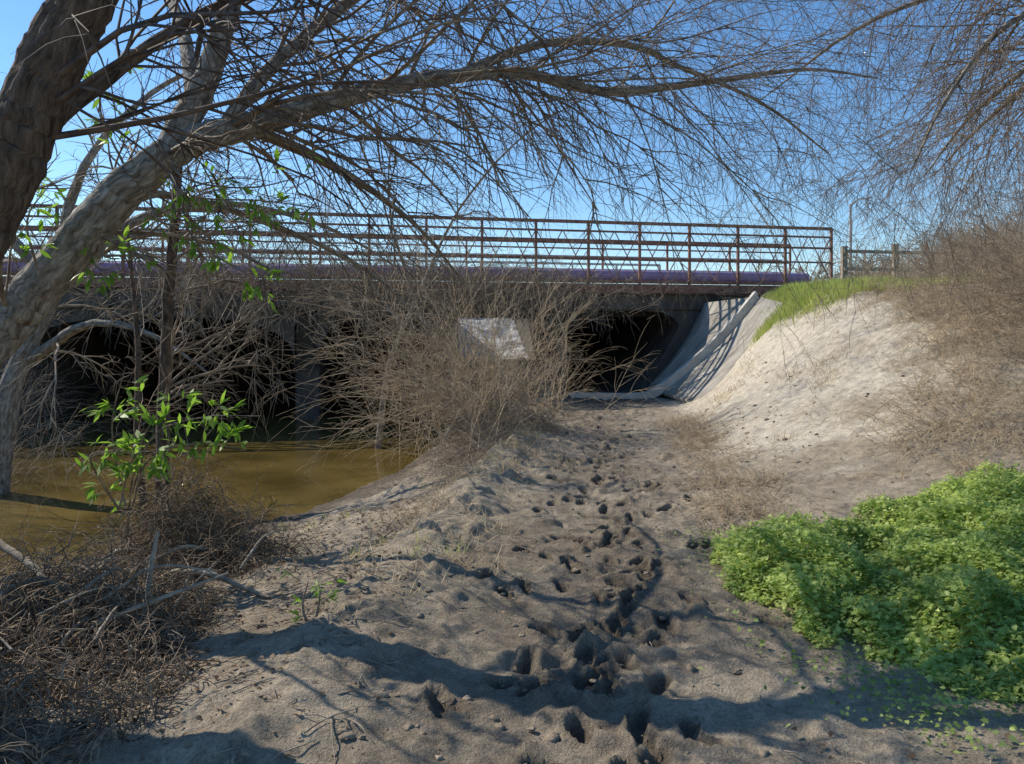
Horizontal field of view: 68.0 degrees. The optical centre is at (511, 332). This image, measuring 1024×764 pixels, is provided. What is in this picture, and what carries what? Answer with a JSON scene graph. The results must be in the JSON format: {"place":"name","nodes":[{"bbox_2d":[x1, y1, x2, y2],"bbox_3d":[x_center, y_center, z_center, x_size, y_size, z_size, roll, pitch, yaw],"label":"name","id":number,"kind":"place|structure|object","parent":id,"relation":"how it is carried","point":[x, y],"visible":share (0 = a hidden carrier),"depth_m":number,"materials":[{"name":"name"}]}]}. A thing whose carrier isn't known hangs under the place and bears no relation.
{"place":"outdoors","nodes":[
{"label":"outdoors","id":0,"kind":"place"},
{"bbox_2d":[0,386,454,583],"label":"creek water","id":1,"kind":"structure","parent":0,"point":[331,479],"depth_m":13.11,"materials":[{"name":"brown liquid"}]},
{"bbox_2d":[0,282,1023,763],"bbox_3d":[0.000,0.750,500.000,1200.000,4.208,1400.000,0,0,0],"label":"ground","id":2,"kind":"structure","parent":0,"point":[606,718],"depth_m":4.30,"materials":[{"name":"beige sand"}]},
{"bbox_2d":[0,324,192,533],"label":"creek brush","id":3,"kind":"object","parent":2,"relation":"on","point":[23,412],"visible":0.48,"depth_m":14.79,"materials":[{"name":"brown plant"}]},
{"bbox_2d":[75,367,254,557],"bbox_3d":[-2.438,1.026,5.399,1.381,1.554,0.694,0,0,15],"label":"elder sapling","id":4,"kind":"object","parent":2,"relation":"on","point":[161,459],"visible":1,"depth_m":5.43,"materials":[{"name":"green plant"}]},
{"bbox_2d":[0,427,336,763],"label":"flood debris","id":5,"kind":"object","parent":2,"relation":"on","point":[20,680],"visible":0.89,"depth_m":4.15,"materials":[{"name":"brown plant"}]},
{"bbox_2d":[4,0,343,555],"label":"sapling tree","id":6,"kind":"object","parent":2,"relation":"on","point":[166,381],"visible":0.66,"depth_m":6.55,"materials":[{"name":"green plant"}]},
{"bbox_2d":[0,4,504,494],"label":"willow tree","id":7,"kind":"object","parent":2,"relation":"on","point":[29,353],"visible":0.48,"depth_m":10.58,"materials":[{"name":"brown plant"}]},
{"bbox_2d":[0,0,526,367],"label":"willow tree","id":8,"kind":"object","parent":2,"relation":"on","point":[46,95],"visible":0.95,"depth_m":3.77,"materials":[{"name":"brown plant"}]},
{"bbox_2d":[274,567,346,622],"bbox_3d":[-1.095,1.421,4.156,0.382,0.329,0.159,0,0,-5],"label":"green sprout","id":9,"kind":"object","parent":2,"relation":"on","point":[298,599],"visible":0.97,"depth_m":4.11,"materials":[{"name":"green plant"}]},
{"bbox_2d":[276,413,544,563],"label":"grass tufts","id":10,"kind":"object","parent":2,"relation":"on","point":[400,532],"visible":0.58,"depth_m":5.86,"materials":[{"name":"plant"}]},
{"bbox_2d":[0,204,832,427],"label":"bridge","id":11,"kind":"structure","parent":2,"relation":"on","point":[675,329],"depth_m":20.71,"materials":[{"name":"concrete"}]},
{"bbox_2d":[48,227,684,355],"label":"dead vines","id":12,"kind":"object","parent":11,"relation":"attached to","point":[515,280],"visible":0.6,"depth_m":18.76,"materials":[{"name":"brown plant"}]},
{"bbox_2d":[178,52,667,448],"bbox_3d":[-1.411,-1.549,14.793,9.680,8.112,4.798,0,0,0],"label":"willow tree","id":13,"kind":"object","parent":2,"relation":"on","point":[381,406],"visible":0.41,"depth_m":14.65,"materials":[{"name":"brown plant"}]},
{"bbox_2d":[227,186,669,477],"bbox_3d":[-0.607,0.381,12.801,7.681,5.603,8.699,0,0,0],"label":"willow shrub","id":14,"kind":"object","parent":2,"relation":"on","point":[462,402],"visible":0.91,"depth_m":12.27,"materials":[{"name":"brown plant"}]},
{"bbox_2d":[403,378,577,481],"bbox_3d":[-0.216,1.610,11.370,2.645,1.750,5.021,0,0,0],"label":"flood debris","id":15,"kind":"object","parent":2,"relation":"on","point":[487,431],"visible":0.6,"depth_m":11.38,"materials":[{"name":"brown plant"}]},
{"bbox_2d":[95,322,917,763],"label":"mud clods","id":16,"kind":"object","parent":2,"relation":"on","point":[347,734],"visible":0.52,"depth_m":3.66,"materials":[{"name":"brown soil"}]},
{"bbox_2d":[0,454,1019,763],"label":"fallen branches","id":17,"kind":"object","parent":2,"relation":"on","point":[16,554],"visible":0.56,"depth_m":4.33,"materials":[{"name":"brown wood"}]},
{"bbox_2d":[0,0,1021,447],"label":"willow tree","id":18,"kind":"object","parent":2,"relation":"on","point":[102,212],"visible":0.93,"depth_m":5.87,"materials":[{"name":"brown plant"}]},
{"bbox_2d":[17,58,323,312],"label":"leafy shoots","id":19,"kind":"object","parent":18,"relation":"attached to","point":[211,265],"visible":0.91,"depth_m":4.72,"materials":[{"name":"green plant"}]},
{"bbox_2d":[5,193,1023,285],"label":"background trees","id":20,"kind":"object","parent":2,"relation":"on","point":[855,262],"visible":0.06,"depth_m":36.00,"materials":[{"name":"plant"}]},
{"bbox_2d":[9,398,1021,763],"bbox_3d":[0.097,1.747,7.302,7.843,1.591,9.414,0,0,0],"label":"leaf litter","id":21,"kind":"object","parent":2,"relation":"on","point":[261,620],"visible":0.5,"depth_m":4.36,"materials":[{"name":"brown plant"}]},
{"bbox_2d":[568,291,781,402],"bbox_3d":[4.621,0.341,16.911,4.092,2.698,6.863,0,0,-25],"label":"concrete channel apron","id":22,"kind":"object","parent":2,"relation":"on","point":[704,359],"visible":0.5,"depth_m":18.48,"materials":[{"name":"grey concrete"}]},
{"bbox_2d":[370,262,1023,538],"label":"dry brambles","id":23,"kind":"object","parent":2,"relation":"on","point":[706,441],"visible":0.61,"depth_m":8.46,"materials":[{"name":"brown plant"}]},
{"bbox_2d":[581,0,1023,378],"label":"willow tree","id":24,"kind":"object","parent":2,"relation":"on","point":[1005,102],"visible":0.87,"depth_m":8.71,"materials":[{"name":"brown plant"}]},
{"bbox_2d":[643,459,1023,758],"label":"green ground cover","id":25,"kind":"object","parent":2,"relation":"on","point":[957,502],"visible":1,"depth_m":4.32,"materials":[{"name":"green plant"}]},
{"bbox_2d":[849,197,871,271],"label":"street lamp","id":26,"kind":"object","parent":2,"relation":"on","point":[850,224],"visible":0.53,"depth_m":45.93,"materials":[{"name":"metal"}]},
{"bbox_2d":[829,122,1023,386],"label":"bank brush","id":27,"kind":"object","parent":2,"relation":"on","point":[994,268],"visible":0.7,"depth_m":11.09,"materials":[{"name":"brown plant"}]},
{"bbox_2d":[841,244,1020,279],"bbox_3d":[12.654,-1.800,22.086,6.775,1.500,0.236,0,0,-10],"label":"wooden fence","id":28,"kind":"object","parent":2,"relation":"on","point":[844,266],"visible":0.27,"depth_m":21.50,"materials":[{"name":"brown wood"}]},
{"bbox_2d":[0,0,1023,285],"label":"sky","id":29,"kind":"structure","parent":0,"point":[16,16],"materials":[{"name":"blue"}]},
{"bbox_2d":[746,272,1015,350],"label":"bank grass","id":30,"kind":"structure","parent":0,"point":[806,298],"depth_m":15.16,"materials":[{"name":"green plant"}]}
]}

